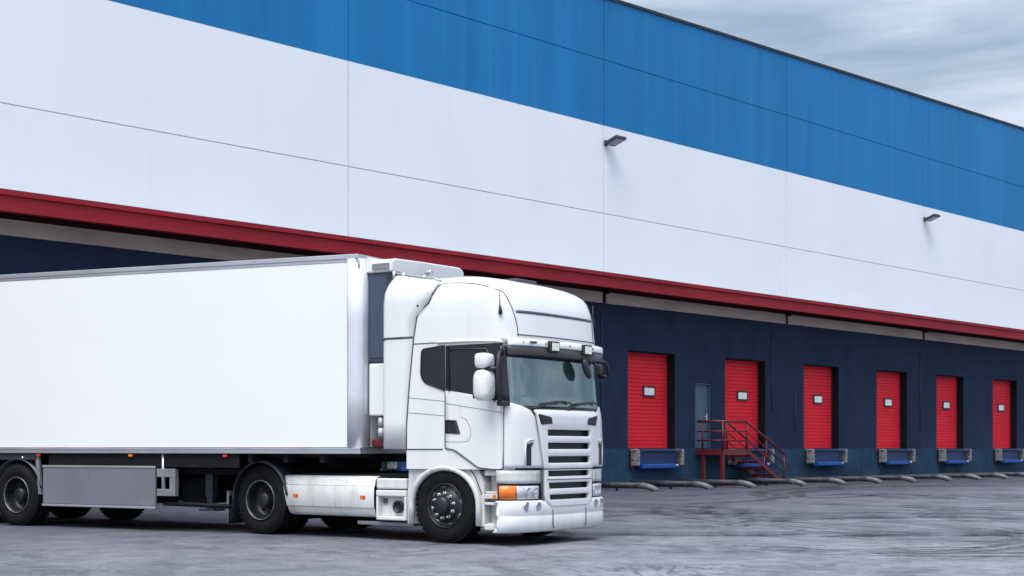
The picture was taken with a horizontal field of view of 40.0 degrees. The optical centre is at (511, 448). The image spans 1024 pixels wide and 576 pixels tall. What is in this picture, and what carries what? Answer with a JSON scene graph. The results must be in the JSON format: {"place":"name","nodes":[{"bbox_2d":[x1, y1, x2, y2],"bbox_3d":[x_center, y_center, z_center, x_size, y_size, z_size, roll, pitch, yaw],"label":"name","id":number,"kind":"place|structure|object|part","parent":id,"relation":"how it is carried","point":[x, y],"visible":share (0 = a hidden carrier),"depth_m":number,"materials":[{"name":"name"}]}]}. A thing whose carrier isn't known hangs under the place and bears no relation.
{"place":"outdoors","nodes":[
{"label":"outdoors","id":0,"kind":"place"},
{"bbox_2d":[0,476,1023,575],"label":"ground","id":1,"kind":"structure","parent":0,"point":[51,544],"depth_m":18.73,"materials":[{"name":"grey asphalt"}]},
{"bbox_2d":[0,254,463,525],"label":"semi trailer","id":2,"kind":"object","parent":1,"relation":"on","point":[282,352],"visible":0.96,"depth_m":21.08,"materials":[{"name":"white paint"},{"name":"black paint"},{"name":"black rubber"}]},
{"bbox_2d":[227,269,609,543],"bbox_3d":[-1.415,-0.579,20.247,5.464,3.663,2.945,0,0,36],"label":"truck","id":3,"kind":"object","parent":1,"relation":"on","point":[492,419],"visible":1,"depth_m":18.68,"materials":[{"name":"white paint"}]},
{"bbox_3d":[-1.048,-1.056,18.588,0.423,0.607,0.008,0,0,36],"label":"quarter window","id":4,"kind":"part","parent":3,"relation":"part of","materials":[{"name":"black glass"}]},
{"bbox_3d":[-0.497,-0.971,18.224,0.880,0.761,0.082,0,0,35],"label":"side window","id":5,"kind":"part","parent":3,"relation":"part of","materials":[{"name":"black glass"}]},
{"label":"door","id":6,"kind":"part","parent":3,"relation":"part of","materials":[{"name":"white paint"}]},
{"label":"door","id":7,"kind":"part","parent":3,"relation":"part of","materials":[{"name":"black plastic"}]},
{"bbox_2d":[0,0,1023,501],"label":"warehouse","id":8,"kind":"structure","parent":1,"relation":"on","point":[734,228],"depth_m":43.85,"materials":[{"name":"metal"}]},
{"bbox_2d":[21,447,114,447],"bbox_3d":[-9.877,-1.560,31.149,0.140,3.120,2.430,0,0,44],"label":"dock door","id":9,"kind":"structure","parent":8,"relation":"in","point":[21,447],"depth_m":31.17,"materials":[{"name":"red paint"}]},
{"bbox_2d":[227,447,300,447],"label":"dock door","id":10,"kind":"structure","parent":8,"relation":"in","point":[227,447],"depth_m":34.95,"materials":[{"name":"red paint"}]},
{"bbox_2d":[385,462,408,470],"bbox_3d":[-2.367,0.333,38.062,0.408,0.635,2.460,0,0,44],"label":"dock leveller","id":11,"kind":"object","parent":8,"relation":"attached to","point":[397,466],"visible":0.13,"depth_m":37.33,"materials":[{"name":"blue paint"}]},
{"bbox_2d":[604,135,625,146],"bbox_3d":[3.191,-9.533,43.664,0.548,0.265,0.498,0,0,44],"label":"floodlight","id":12,"kind":"object","parent":8,"relation":"attached to","point":[615,140],"visible":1,"depth_m":43.57,"materials":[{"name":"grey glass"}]},
{"bbox_2d":[628,352,667,448],"bbox_3d":[4.283,-1.560,45.701,0.140,3.120,2.430,0,0,44],"label":"dock door","id":13,"kind":"structure","parent":8,"relation":"in","point":[647,373],"depth_m":45.80,"materials":[{"name":"red paint"}]},
{"bbox_2d":[629,449,683,468],"bbox_3d":[4.714,0.333,45.335,0.408,0.635,2.460,0,0,44],"label":"dock leveller","id":14,"kind":"object","parent":8,"relation":"attached to","point":[656,458],"visible":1,"depth_m":45.22,"materials":[{"name":"blue paint"}]},
{"bbox_2d":[695,383,709,448],"bbox_3d":[6.371,-1.100,47.511,0.142,2.200,0.900,0,0,44],"label":"entrance door","id":15,"kind":"structure","parent":8,"relation":"in","point":[702,390],"depth_m":47.54,"materials":[{"name":"grey metal"}]},
{"bbox_2d":[725,360,758,448],"bbox_3d":[7.932,-1.560,49.445,0.140,3.120,2.430,0,0,44],"label":"dock door","id":16,"kind":"structure","parent":8,"relation":"in","point":[741,377],"depth_m":49.58,"materials":[{"name":"red paint"}]},
{"bbox_2d":[726,449,774,466],"bbox_3d":[8.362,0.333,49.083,0.408,0.635,2.460,0,0,44],"label":"dock leveller","id":17,"kind":"object","parent":8,"relation":"attached to","point":[757,453],"visible":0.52,"depth_m":48.99,"materials":[{"name":"blue paint"}]},
{"bbox_2d":[804,366,832,448],"bbox_3d":[11.364,-1.560,52.970,0.140,3.120,2.430,0,0,44],"label":"dock door","id":18,"kind":"structure","parent":8,"relation":"in","point":[818,381],"depth_m":53.15,"materials":[{"name":"red paint"}]},
{"bbox_2d":[805,449,847,465],"bbox_3d":[11.794,0.333,52.609,0.408,0.635,2.460,0,0,44],"label":"dock leveller","id":19,"kind":"object","parent":8,"relation":"attached to","point":[826,457],"visible":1,"depth_m":52.48,"materials":[{"name":"blue paint"}]},
{"bbox_2d":[877,371,900,448],"bbox_3d":[15.012,-1.560,56.717,0.140,3.120,2.430,0,0,44],"label":"dock door","id":20,"kind":"structure","parent":8,"relation":"in","point":[888,383],"depth_m":56.90,"materials":[{"name":"red paint"}]},
{"bbox_2d":[878,449,915,464],"bbox_3d":[15.443,0.333,56.356,0.408,0.635,2.460,0,0,44],"label":"dock leveller","id":21,"kind":"object","parent":8,"relation":"attached to","point":[896,456],"visible":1,"depth_m":56.24,"materials":[{"name":"blue paint"}]},
{"bbox_2d":[923,214,940,221],"bbox_3d":[17.352,-9.533,58.211,0.548,0.265,0.498,0,0,44],"label":"floodlight","id":22,"kind":"object","parent":8,"relation":"attached to","point":[932,217],"visible":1,"depth_m":58.12,"materials":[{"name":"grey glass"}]},
{"bbox_2d":[937,376,957,448],"bbox_3d":[18.443,-1.560,60.247,0.140,3.120,2.430,0,0,44],"label":"dock door","id":23,"kind":"structure","parent":8,"relation":"in","point":[947,387],"depth_m":60.48,"materials":[{"name":"red paint"}]},
{"bbox_2d":[937,449,971,463],"bbox_3d":[18.875,0.333,59.882,0.408,0.635,2.460,0,0,44],"label":"dock leveller","id":24,"kind":"object","parent":8,"relation":"attached to","point":[964,456],"visible":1,"depth_m":59.72,"materials":[{"name":"blue paint"}]},
{"bbox_2d":[993,380,1010,448],"bbox_3d":[22.091,-1.560,63.995,0.140,3.120,2.430,0,0,44],"label":"dock door","id":25,"kind":"structure","parent":8,"relation":"in","point":[1001,389],"depth_m":64.19,"materials":[{"name":"red paint"}]},
{"bbox_2d":[994,449,1023,462],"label":"dock leveller","id":26,"kind":"object","parent":8,"relation":"attached to","point":[1016,456],"visible":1,"depth_m":63.48,"materials":[{"name":"blue paint"}]},
{"bbox_2d":[78,480,1023,552],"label":"tyre marks","id":27,"kind":"object","parent":1,"relation":"on","point":[739,510],"visible":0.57,"depth_m":22.21,"materials":[{"name":"grey rubber"}]},
{"bbox_2d":[601,482,663,491],"bbox_3d":[3.185,1.152,41.736,0.384,0.331,3.030,0,0,-45],"label":"wheel guide","id":28,"kind":"object","parent":1,"relation":"on","point":[640,485],"visible":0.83,"depth_m":41.23,"materials":[{"name":"metal"}]},
{"bbox_2d":[630,480,716,489],"bbox_3d":[4.977,1.152,43.586,3.030,0.331,0.384,0,0,42],"label":"wheel guide","id":29,"kind":"object","parent":1,"relation":"on","point":[699,484],"visible":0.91,"depth_m":43.25,"materials":[{"name":"metal"}]},
{"bbox_2d":[677,479,760,487],"bbox_3d":[6.619,1.152,45.264,3.030,0.331,0.384,0,0,45],"label":"wheel guide","id":30,"kind":"object","parent":1,"relation":"on","point":[716,482],"visible":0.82,"depth_m":44.86,"materials":[{"name":"metal"}]},
{"bbox_2d":[696,420,786,485],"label":"staircase","id":31,"kind":"structure","parent":1,"relation":"on","point":[731,454],"depth_m":47.37,"materials":[{"name":"red metal"}]},
{"bbox_2d":[727,477,808,486],"bbox_3d":[8.618,1.152,47.324,3.030,0.331,0.384,0,0,42],"label":"wheel guide","id":32,"kind":"object","parent":1,"relation":"on","point":[766,481],"visible":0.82,"depth_m":46.97,"materials":[{"name":"metal"}]},
{"bbox_2d":[768,476,849,484],"bbox_3d":[10.317,1.152,49.071,3.030,0.331,0.384,0,0,42],"label":"wheel guide","id":33,"kind":"object","parent":1,"relation":"on","point":[825,479],"visible":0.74,"depth_m":48.56,"materials":[{"name":"metal"}]},
{"bbox_2d":[806,476,885,483],"bbox_3d":[12.039,1.152,50.837,3.030,0.331,0.384,0,0,43],"label":"wheel guide","id":34,"kind":"object","parent":1,"relation":"on","point":[863,478],"visible":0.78,"depth_m":50.31,"materials":[{"name":"metal"}]},
{"bbox_2d":[841,475,919,482],"bbox_3d":[13.752,1.152,52.600,3.030,0.331,0.384,0,0,42],"label":"wheel guide","id":35,"kind":"object","parent":1,"relation":"on","point":[898,477],"visible":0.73,"depth_m":52.07,"materials":[{"name":"metal"}]},
{"bbox_2d":[879,474,952,480],"bbox_3d":[15.695,1.152,54.593,3.030,0.331,0.384,0,0,43],"label":"wheel guide","id":36,"kind":"object","parent":1,"relation":"on","point":[931,476],"visible":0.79,"depth_m":54.11,"materials":[{"name":"metal"}]},
{"bbox_2d":[910,473,981,479],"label":"wheel guide","id":37,"kind":"object","parent":1,"relation":"on","point":[965,475],"visible":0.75,"depth_m":55.79,"materials":[{"name":"metal"}]},
{"bbox_2d":[939,472,1009,478],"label":"wheel guide","id":38,"kind":"object","parent":1,"relation":"on","point":[999,475],"visible":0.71,"depth_m":57.49,"materials":[{"name":"metal"}]},
{"bbox_2d":[966,472,1023,476],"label":"wheel guide","id":39,"kind":"object","parent":1,"relation":"on","point":[1020,474],"visible":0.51,"depth_m":59.33,"materials":[{"name":"metal"}]},
{"bbox_2d":[622,0,1023,126],"label":"sky","id":40,"kind":"structure","parent":0,"point":[966,54],"materials":[{"name":"grey"}]}
]}

